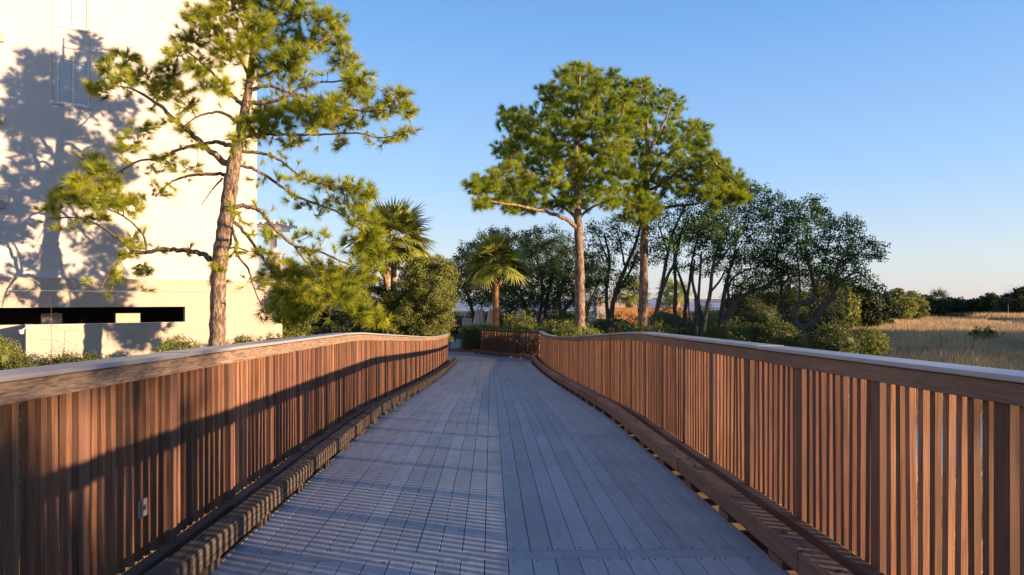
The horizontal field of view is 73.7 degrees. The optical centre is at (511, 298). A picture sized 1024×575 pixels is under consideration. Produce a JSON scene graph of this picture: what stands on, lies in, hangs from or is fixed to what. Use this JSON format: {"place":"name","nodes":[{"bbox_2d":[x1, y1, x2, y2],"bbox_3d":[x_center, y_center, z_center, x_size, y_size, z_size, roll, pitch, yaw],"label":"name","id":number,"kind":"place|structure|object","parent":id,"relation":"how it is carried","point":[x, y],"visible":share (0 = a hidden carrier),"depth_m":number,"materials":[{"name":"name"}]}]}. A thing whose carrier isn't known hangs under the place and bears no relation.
{"place":"outdoors","nodes":[
{"label":"outdoors","id":0,"kind":"place"},
{"bbox_2d":[448,339,532,361],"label":"path","id":1,"kind":"structure","parent":0,"point":[469,357],"depth_m":32.19,"materials":[{"name":"concrete"}]},
{"bbox_2d":[462,318,471,325],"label":"sign board","id":2,"kind":"object","parent":1,"relation":"on","point":[466,321],"visible":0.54,"depth_m":42.98,"materials":[{"name":"metal"}]},
{"bbox_2d":[448,347,496,351],"bbox_3d":[-2.148,2.761,37.200,2.895,0.001,3.797,0,0,0],"label":"brick circle","id":3,"kind":"object","parent":1,"relation":"on","point":[459,349],"visible":0.3,"depth_m":36.49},
{"bbox_2d":[471,349,531,359],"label":"kerb","id":4,"kind":"structure","parent":1,"relation":"on","point":[527,357],"depth_m":32.70,"materials":[{"name":"brown wood"}]},
{"bbox_2d":[480,329,539,357],"bbox_3d":[-0.164,2.158,33.139,4.035,1.305,0.160,0,0,44],"label":"railing","id":5,"kind":"object","parent":1,"relation":"on","point":[488,339],"visible":0.69,"depth_m":33.09,"materials":[{"name":"brown wood"}]},
{"bbox_2d":[0,0,1023,298],"label":"sky","id":6,"kind":"structure","parent":0,"point":[906,115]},
{"bbox_2d":[19,299,1023,574],"bbox_3d":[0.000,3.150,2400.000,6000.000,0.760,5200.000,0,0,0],"label":"ground","id":7,"kind":"structure","parent":0,"point":[591,319],"depth_m":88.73,"materials":[{"name":"beige plant"}]},
{"bbox_2d":[0,334,25,369],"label":"shrub","id":8,"kind":"object","parent":7,"relation":"on","point":[6,350],"visible":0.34,"depth_m":18.41,"materials":[{"name":"green plant"}]},
{"bbox_2d":[2,352,37,406],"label":"shrub","id":9,"kind":"object","parent":7,"relation":"on","point":[17,362],"visible":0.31,"depth_m":17.41,"materials":[{"name":"green plant"}]},
{"bbox_2d":[32,296,58,364],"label":"bare sapling","id":10,"kind":"object","parent":7,"relation":"on","point":[51,331],"visible":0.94,"depth_m":19.50,"materials":[{"name":"brown plant"}]},
{"bbox_2d":[48,323,78,361],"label":"bare sapling","id":11,"kind":"object","parent":7,"relation":"on","point":[64,339],"visible":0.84,"depth_m":19.80,"materials":[{"name":"beige plant"}]},
{"bbox_2d":[32,347,117,365],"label":"hedge","id":12,"kind":"object","parent":7,"relation":"on","point":[60,360],"visible":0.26,"depth_m":20.01,"materials":[{"name":"green plant"}]},
{"bbox_2d":[0,320,281,362],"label":"garden wall","id":13,"kind":"structure","parent":7,"relation":"on","point":[125,339],"depth_m":24.59,"materials":[{"name":"paint"}]},
{"bbox_2d":[0,0,282,326],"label":"building","id":14,"kind":"structure","parent":7,"relation":"on","point":[53,117],"depth_m":26.21,"materials":[{"name":"paint"}]},
{"bbox_2d":[57,56,88,106],"bbox_3d":[-16.509,-8.136,25.676,1.008,1.728,0.165,0,0,-37],"label":"window","id":15,"kind":"structure","parent":14,"relation":"in","point":[70,72],"depth_m":25.62,"materials":[{"name":"blue glass"}]},
{"bbox_2d":[57,0,88,29],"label":"window","id":16,"kind":"structure","parent":14,"relation":"in","point":[71,13],"depth_m":25.67,"materials":[{"name":"white glass"}]},
{"bbox_2d":[150,333,204,355],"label":"shrub","id":17,"kind":"object","parent":7,"relation":"on","point":[174,345],"visible":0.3,"depth_m":20.25,"materials":[{"name":"green plant"}]},
{"bbox_2d":[28,0,424,353],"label":"pine tree","id":18,"kind":"object","parent":7,"relation":"on","point":[324,115],"visible":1,"depth_m":21.87,"materials":[{"name":"green plant"}]},
{"bbox_2d":[231,334,256,349],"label":"shrub","id":19,"kind":"object","parent":7,"relation":"on","point":[240,339],"visible":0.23,"depth_m":22.41,"materials":[{"name":"green plant"}]},
{"bbox_2d":[254,331,288,344],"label":"shrub","id":20,"kind":"object","parent":7,"relation":"on","point":[267,337],"visible":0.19,"depth_m":25.38,"materials":[{"name":"green plant"}]},
{"bbox_2d":[257,220,296,283],"bbox_3d":[-12.536,-0.459,34.100,3.400,6.518,3.600,0,0,0],"label":"pergola","id":21,"kind":"object","parent":7,"relation":"on","point":[285,227],"visible":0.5,"depth_m":32.93,"materials":[{"name":"paint"}]},
{"bbox_2d":[273,262,322,341],"bbox_3d":[-9.481,0.579,29.948,2.059,4.543,3.184,0,0,-26],"label":"tall shrub","id":22,"kind":"object","parent":7,"relation":"on","point":[296,333],"visible":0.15,"depth_m":29.25,"materials":[{"name":"green plant"}]},
{"bbox_2d":[284,262,398,335],"bbox_3d":[-8.220,0.516,32.249,6.330,4.684,3.615,0,0,0],"label":"tall shrub","id":23,"kind":"object","parent":7,"relation":"on","point":[381,287],"visible":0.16,"depth_m":31.46,"materials":[{"name":"green plant"}]},
{"bbox_2d":[372,247,403,290],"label":"palm tree","id":24,"kind":"object","parent":7,"relation":"on","point":[387,275],"visible":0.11,"depth_m":33.88,"materials":[{"name":"green plant"}]},
{"bbox_2d":[340,195,438,290],"bbox_3d":[-5.830,-1.119,32.963,4.994,7.937,4.896,0,0,0],"label":"palm tree","id":25,"kind":"object","parent":7,"relation":"on","point":[400,218],"visible":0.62,"depth_m":32.34,"materials":[{"name":"green plant"}]},
{"bbox_2d":[369,253,461,343],"bbox_3d":[-4.442,0.340,31.061,4.427,5.021,3.373,0,0,0],"label":"tall shrub","id":26,"kind":"object","parent":7,"relation":"on","point":[421,305],"visible":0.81,"depth_m":30.24,"materials":[{"name":"green plant"}]},
{"bbox_2d":[19,330,814,538],"bbox_3d":[2.027,2.876,35.176,35.878,0.791,63.180,0,0,13],"label":"ground cover","id":27,"kind":"object","parent":7,"relation":"on","point":[453,335],"visible":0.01,"depth_m":14.33,"materials":[{"name":"green plant"}]},
{"bbox_2d":[447,310,465,334],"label":"hedge","id":28,"kind":"object","parent":7,"relation":"on","point":[459,323],"visible":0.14,"depth_m":51.37,"materials":[{"name":"green plant"}]},
{"bbox_2d":[145,362,798,574],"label":"boardwalk","id":29,"kind":"structure","parent":7,"relation":"on","point":[497,468],"depth_m":5.45,"materials":[{"name":"grey wood"}]},
{"bbox_2d":[0,332,449,574],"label":"railing","id":30,"kind":"object","parent":29,"relation":"attached to","point":[159,452],"visible":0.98,"depth_m":4.20,"materials":[{"name":"brown wood"}]},
{"bbox_2d":[144,357,456,574],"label":"kerb","id":31,"kind":"structure","parent":29,"relation":"on","point":[202,553],"depth_m":4.97,"materials":[{"name":"brown wood"}]},
{"bbox_2d":[532,356,853,574],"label":"kerb","id":32,"kind":"structure","parent":29,"relation":"on","point":[789,549],"depth_m":4.98,"materials":[{"name":"brown wood"}]},
{"bbox_2d":[538,331,1023,574],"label":"railing","id":33,"kind":"object","parent":29,"relation":"attached to","point":[823,441],"visible":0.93,"depth_m":4.17,"materials":[{"name":"brown wood"}]},
{"bbox_2d":[460,309,488,327],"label":"hedge","id":34,"kind":"object","parent":7,"relation":"on","point":[485,314],"visible":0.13,"depth_m":52.70,"materials":[{"name":"green plant"}]},
{"bbox_2d":[473,307,481,324],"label":"closed umbrella","id":35,"kind":"object","parent":7,"relation":"on","point":[477,317],"visible":0.79,"depth_m":44.86,"materials":[{"name":"fabric"}]},
{"bbox_2d":[457,321,503,332],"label":"flower bed","id":36,"kind":"object","parent":7,"relation":"on","point":[482,323],"visible":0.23,"depth_m":40.63,"materials":[{"name":"green plant"}]},
{"bbox_2d":[458,324,503,349],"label":"hedge","id":37,"kind":"object","parent":7,"relation":"on","point":[470,337],"visible":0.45,"depth_m":37.14,"materials":[{"name":"green plant"}]},
{"bbox_2d":[447,253,515,325],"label":"oak tree","id":38,"kind":"object","parent":7,"relation":"on","point":[472,308],"visible":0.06,"depth_m":51.87,"materials":[{"name":"green plant"}]},
{"bbox_2d":[479,305,485,324],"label":"closed umbrella","id":39,"kind":"object","parent":7,"relation":"on","point":[481,310],"visible":0.59,"depth_m":45.87,"materials":[{"name":"fabric"}]},
{"bbox_2d":[450,224,520,325],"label":"oak tree","id":40,"kind":"object","parent":7,"relation":"on","point":[464,274],"visible":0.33,"depth_m":47.16,"materials":[{"name":"green plant"}]},
{"bbox_2d":[486,307,491,324],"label":"closed umbrella","id":41,"kind":"object","parent":7,"relation":"on","point":[489,318],"visible":0.59,"depth_m":44.85,"materials":[{"name":"fabric"}]},
{"bbox_2d":[457,227,532,328],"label":"palm tree","id":42,"kind":"object","parent":7,"relation":"on","point":[491,272],"visible":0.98,"depth_m":38.41,"materials":[{"name":"green plant"}]},
{"bbox_2d":[500,310,525,325],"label":"hedge","id":43,"kind":"object","parent":7,"relation":"on","point":[502,318],"visible":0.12,"depth_m":51.50,"materials":[{"name":"green plant"}]},
{"bbox_2d":[493,308,542,352],"bbox_3d":[0.395,1.756,36.510,2.948,2.564,3.035,0,0,-32],"label":"shrub","id":44,"kind":"object","parent":7,"relation":"on","point":[522,324],"visible":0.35,"depth_m":36.03,"materials":[{"name":"green plant"}]},
{"bbox_2d":[474,221,597,326],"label":"oak tree","id":45,"kind":"object","parent":7,"relation":"on","point":[543,301],"visible":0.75,"depth_m":45.05,"materials":[{"name":"green plant"}]},
{"bbox_2d":[500,234,612,325],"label":"oak tree","id":46,"kind":"object","parent":7,"relation":"on","point":[587,309],"visible":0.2,"depth_m":51.16,"materials":[{"name":"green plant"}]},
{"bbox_2d":[525,317,588,349],"bbox_3d":[2.509,1.983,34.274,3.785,2.108,3.863,0,0,0],"label":"shrub","id":47,"kind":"object","parent":7,"relation":"on","point":[548,330],"visible":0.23,"depth_m":34.08,"materials":[{"name":"green plant"}]},
{"bbox_2d":[530,310,591,329],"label":"hedge","id":48,"kind":"object","parent":7,"relation":"on","point":[541,320],"visible":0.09,"depth_m":57.30,"materials":[{"name":"green plant"}]},
{"bbox_2d":[459,56,664,330],"bbox_3d":[2.766,-4.627,33.046,10.331,14.954,9.215,0,0,0],"label":"pine tree","id":49,"kind":"object","parent":7,"relation":"on","point":[594,85],"visible":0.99,"depth_m":32.22,"materials":[{"name":"green plant"}]},
{"bbox_2d":[543,306,590,329],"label":"shrub","id":50,"kind":"object","parent":7,"relation":"on","point":[563,316],"visible":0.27,"depth_m":38.62,"materials":[{"name":"green plant"}]},
{"bbox_2d":[550,322,603,335],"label":"shrub","id":51,"kind":"object","parent":7,"relation":"on","point":[574,331],"visible":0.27,"depth_m":32.13,"materials":[{"name":"green plant"}]},
{"bbox_2d":[583,213,650,332],"bbox_3d":[5.758,-1.149,38.852,4.407,7.997,5.828,0,0,10],"label":"oak tree","id":52,"kind":"object","parent":7,"relation":"on","point":[622,278],"visible":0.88,"depth_m":38.60,"materials":[{"name":"green plant"}]},
{"bbox_2d":[587,308,648,333],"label":"shrub","id":53,"kind":"object","parent":7,"relation":"on","point":[601,323],"visible":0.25,"depth_m":40.38,"materials":[{"name":"green plant"}]},
{"bbox_2d":[610,272,653,306],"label":"palm tree","id":54,"kind":"object","parent":7,"relation":"on","point":[628,300],"visible":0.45,"depth_m":69.23,"materials":[{"name":"green plant"}]},
{"bbox_2d":[597,317,686,336],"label":"shrub","id":55,"kind":"object","parent":7,"relation":"on","point":[638,328],"visible":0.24,"depth_m":34.52,"materials":[{"name":"green plant"}]},
{"bbox_2d":[614,307,688,323],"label":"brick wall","id":56,"kind":"structure","parent":7,"relation":"on","point":[633,310],"depth_m":61.85,"materials":[{"name":"orange brick"}]},
{"bbox_2d":[637,303,678,320],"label":"shrub","id":57,"kind":"object","parent":7,"relation":"on","point":[652,313],"visible":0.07,"depth_m":51.91,"materials":[{"name":"green plant"}]},
{"bbox_2d":[652,298,672,306],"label":"white pergola","id":58,"kind":"object","parent":7,"relation":"on","point":[671,301],"visible":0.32,"depth_m":74.95,"materials":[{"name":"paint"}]},
{"bbox_2d":[636,311,693,339],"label":"shrub","id":59,"kind":"object","parent":7,"relation":"on","point":[668,320],"visible":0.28,"depth_m":38.37,"materials":[{"name":"green plant"}]},
{"bbox_2d":[654,277,678,306],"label":"palm tree","id":60,"kind":"object","parent":7,"relation":"on","point":[668,281],"visible":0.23,"depth_m":75.81,"materials":[{"name":"green plant"}]},
{"bbox_2d":[648,303,689,330],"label":"shrub","id":61,"kind":"object","parent":7,"relation":"on","point":[671,315],"visible":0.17,"depth_m":45.53,"materials":[{"name":"green plant"}]},
{"bbox_2d":[657,277,696,306],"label":"palm tree","id":62,"kind":"object","parent":7,"relation":"on","point":[680,300],"visible":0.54,"depth_m":73.51,"materials":[{"name":"green plant"}]},
{"bbox_2d":[638,183,728,327],"bbox_3d":[9.084,-1.707,36.920,5.130,9.114,5.179,0,0,0],"label":"oak tree","id":63,"kind":"object","parent":7,"relation":"on","point":[671,241],"visible":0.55,"depth_m":36.50,"materials":[{"name":"green plant"}]},
{"bbox_2d":[611,75,757,325],"bbox_3d":[9.471,-4.528,35.755,9.366,14.756,7.851,0,0,0],"label":"pine tree","id":64,"kind":"object","parent":7,"relation":"on","point":[711,162],"visible":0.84,"depth_m":35.02,"materials":[{"name":"green plant"}]},
{"bbox_2d":[662,211,739,338],"bbox_3d":[10.679,-1.346,37.913,4.598,8.392,5.100,0,0,9],"label":"oak tree","id":65,"kind":"object","parent":7,"relation":"on","point":[675,270],"visible":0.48,"depth_m":37.91,"materials":[{"name":"green plant"}]},
{"bbox_2d":[681,301,732,328],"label":"shrub","id":66,"kind":"object","parent":7,"relation":"on","point":[708,314],"visible":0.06,"depth_m":49.55,"materials":[{"name":"green plant"}]},
{"bbox_2d":[687,301,745,337],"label":"shrub","id":67,"kind":"object","parent":7,"relation":"on","point":[712,319],"visible":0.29,"depth_m":43.14,"materials":[{"name":"green plant"}]},
{"bbox_2d":[706,316,769,347],"bbox_3d":[11.090,1.898,32.920,3.473,2.233,3.514,0,0,0],"label":"shrub","id":68,"kind":"object","parent":7,"relation":"on","point":[737,333],"visible":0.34,"depth_m":32.42,"materials":[{"name":"green plant"}]},
{"bbox_2d":[724,293,762,319],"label":"tree","id":69,"kind":"object","parent":7,"relation":"on","point":[739,303],"visible":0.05,"depth_m":65.87,"materials":[{"name":"green plant"}]},
{"bbox_2d":[680,179,810,341],"bbox_3d":[12.245,-1.939,36.302,9.050,9.578,4.067,0,0,-37],"label":"oak tree","id":70,"kind":"object","parent":7,"relation":"on","point":[746,217],"visible":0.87,"depth_m":35.88,"materials":[{"name":"green plant"}]},
{"bbox_2d":[716,247,797,333],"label":"oak tree","id":71,"kind":"object","parent":7,"relation":"on","point":[752,288],"visible":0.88,"depth_m":36.49,"materials":[{"name":"green plant"}]},
{"bbox_2d":[728,293,788,329],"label":"shrub","id":72,"kind":"object","parent":7,"relation":"on","point":[755,312],"visible":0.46,"depth_m":46.02,"materials":[{"name":"green plant"}]},
{"bbox_2d":[748,314,806,347],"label":"shrub","id":73,"kind":"object","parent":7,"relation":"on","point":[780,334],"visible":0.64,"depth_m":31.47,"materials":[{"name":"green plant"}]},
{"bbox_2d":[756,221,801,323],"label":"oak tree","id":74,"kind":"object","parent":7,"relation":"on","point":[787,266],"visible":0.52,"depth_m":36.94,"materials":[{"name":"green plant"}]},
{"bbox_2d":[719,267,851,321],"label":"oak tree","id":75,"kind":"object","parent":7,"relation":"on","point":[822,292],"visible":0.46,"depth_m":47.47,"materials":[{"name":"green plant"}]},
{"bbox_2d":[774,286,805,310],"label":"tree","id":76,"kind":"object","parent":7,"relation":"on","point":[791,296],"visible":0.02,"depth_m":63.24,"materials":[{"name":"green plant"}]},
{"bbox_2d":[776,288,824,337],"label":"shrub","id":77,"kind":"object","parent":7,"relation":"on","point":[803,320],"visible":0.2,"depth_m":48.07,"materials":[{"name":"green plant"}]},
{"bbox_2d":[804,285,844,333],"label":"tree","id":78,"kind":"object","parent":7,"relation":"on","point":[827,321],"visible":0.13,"depth_m":59.02,"materials":[{"name":"green plant"}]},
{"bbox_2d":[799,317,867,353],"bbox_3d":[13.676,1.881,29.000,2.560,2.259,2.874,0,0,0],"label":"shrub","id":79,"kind":"object","parent":7,"relation":"on","point":[832,338],"visible":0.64,"depth_m":28.52,"materials":[{"name":"green plant"}]},
{"bbox_2d":[783,192,892,347],"bbox_3d":[16.805,-1.353,35.326,5.159,8.406,6.705,0,0,26],"label":"oak tree","id":80,"kind":"object","parent":7,"relation":"on","point":[808,259],"visible":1,"depth_m":34.55,"materials":[{"name":"green plant"}]},
{"bbox_2d":[822,279,863,327],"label":"tree","id":81,"kind":"object","parent":7,"relation":"on","point":[850,305],"visible":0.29,"depth_m":68.83,"materials":[{"name":"green plant"}]},
{"bbox_2d":[852,290,883,328],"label":"tree","id":82,"kind":"object","parent":7,"relation":"on","point":[871,305],"visible":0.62,"depth_m":70.69,"materials":[{"name":"green plant"}]},
{"bbox_2d":[853,326,893,355],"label":"shrub","id":83,"kind":"object","parent":7,"relation":"on","point":[875,344],"visible":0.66,"depth_m":29.51,"materials":[{"name":"green plant"}]},
{"bbox_2d":[872,291,904,326],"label":"tree","id":84,"kind":"object","parent":7,"relation":"on","point":[890,309],"visible":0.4,"depth_m":82.70,"materials":[{"name":"green plant"}]},
{"bbox_2d":[885,287,918,320],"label":"tree","id":85,"kind":"object","parent":7,"relation":"on","point":[908,304],"visible":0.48,"depth_m":98.86,"materials":[{"name":"green plant"}]},
{"bbox_2d":[907,290,929,319],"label":"tree","id":86,"kind":"object","parent":7,"relation":"on","point":[920,311],"visible":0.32,"depth_m":103.01,"materials":[{"name":"green plant"}]},
{"bbox_2d":[921,294,940,315],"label":"tree","id":87,"kind":"object","parent":7,"relation":"on","point":[930,297],"visible":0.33,"depth_m":116.66,"materials":[{"name":"green plant"}]},
{"bbox_2d":[927,286,954,301],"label":"palm tree","id":88,"kind":"object","parent":7,"relation":"on","point":[940,293],"visible":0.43,"depth_m":117.60,"materials":[{"name":"green plant"}]},
{"bbox_2d":[928,298,957,315],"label":"tree","id":89,"kind":"object","parent":7,"relation":"on","point":[946,306],"visible":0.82,"depth_m":115.60,"materials":[{"name":"green plant"}]},
{"bbox_2d":[942,296,970,316],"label":"tree","id":90,"kind":"object","parent":7,"relation":"on","point":[961,304],"visible":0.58,"depth_m":116.77,"materials":[{"name":"green plant"}]},
{"bbox_2d":[963,304,975,312],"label":"tree","id":91,"kind":"object","parent":7,"relation":"on","point":[969,310],"visible":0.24,"depth_m":117.11,"materials":[{"name":"green plant"}]},
{"bbox_2d":[965,298,990,313],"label":"tree","id":92,"kind":"object","parent":7,"relation":"on","point":[976,309],"visible":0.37,"depth_m":116.81,"materials":[{"name":"green plant"}]},
{"bbox_2d":[972,292,1000,312],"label":"tree","id":93,"kind":"object","parent":7,"relation":"on","point":[988,301],"visible":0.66,"depth_m":115.11,"materials":[{"name":"green plant"}]},
{"bbox_2d":[968,325,1004,339],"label":"shrub","id":94,"kind":"object","parent":7,"relation":"on","point":[982,332],"visible":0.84,"depth_m":51.78,"materials":[{"name":"green plant"}]},
{"bbox_2d":[991,291,1018,313],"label":"tree","id":95,"kind":"object","parent":7,"relation":"on","point":[997,307],"visible":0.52,"depth_m":111.20,"materials":[{"name":"green plant"}]},
{"bbox_2d":[1003,284,1019,313],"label":"bare tree","id":96,"kind":"object","parent":7,"relation":"on","point":[1009,297],"visible":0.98,"depth_m":108.01,"materials":[{"name":"plant"}]},
{"bbox_2d":[1001,286,1023,313],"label":"tree","id":97,"kind":"object","parent":7,"relation":"on","point":[1018,307],"visible":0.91,"depth_m":109.62,"materials":[{"name":"green plant"}]},
{"bbox_2d":[324,299,720,310],"bbox_3d":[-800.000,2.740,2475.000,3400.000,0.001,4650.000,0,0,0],"label":"sea","id":98,"kind":"structure","parent":0,"point":[653,303],"depth_m":280.56,"materials":[{"name":"blue liquid"}]},
{"bbox_2d":[593,296,638,318],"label":"beach house","id":99,"kind":"structure","parent":0,"point":[602,309],"depth_m":95.00,"materials":[{"name":"paint"}]},
{"bbox_2d":[732,418,981,511],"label":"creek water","id":100,"kind":"structure","parent":0,"point":[929,455],"depth_m":15.92,"materials":[{"name":"blue liquid"}]}
]}

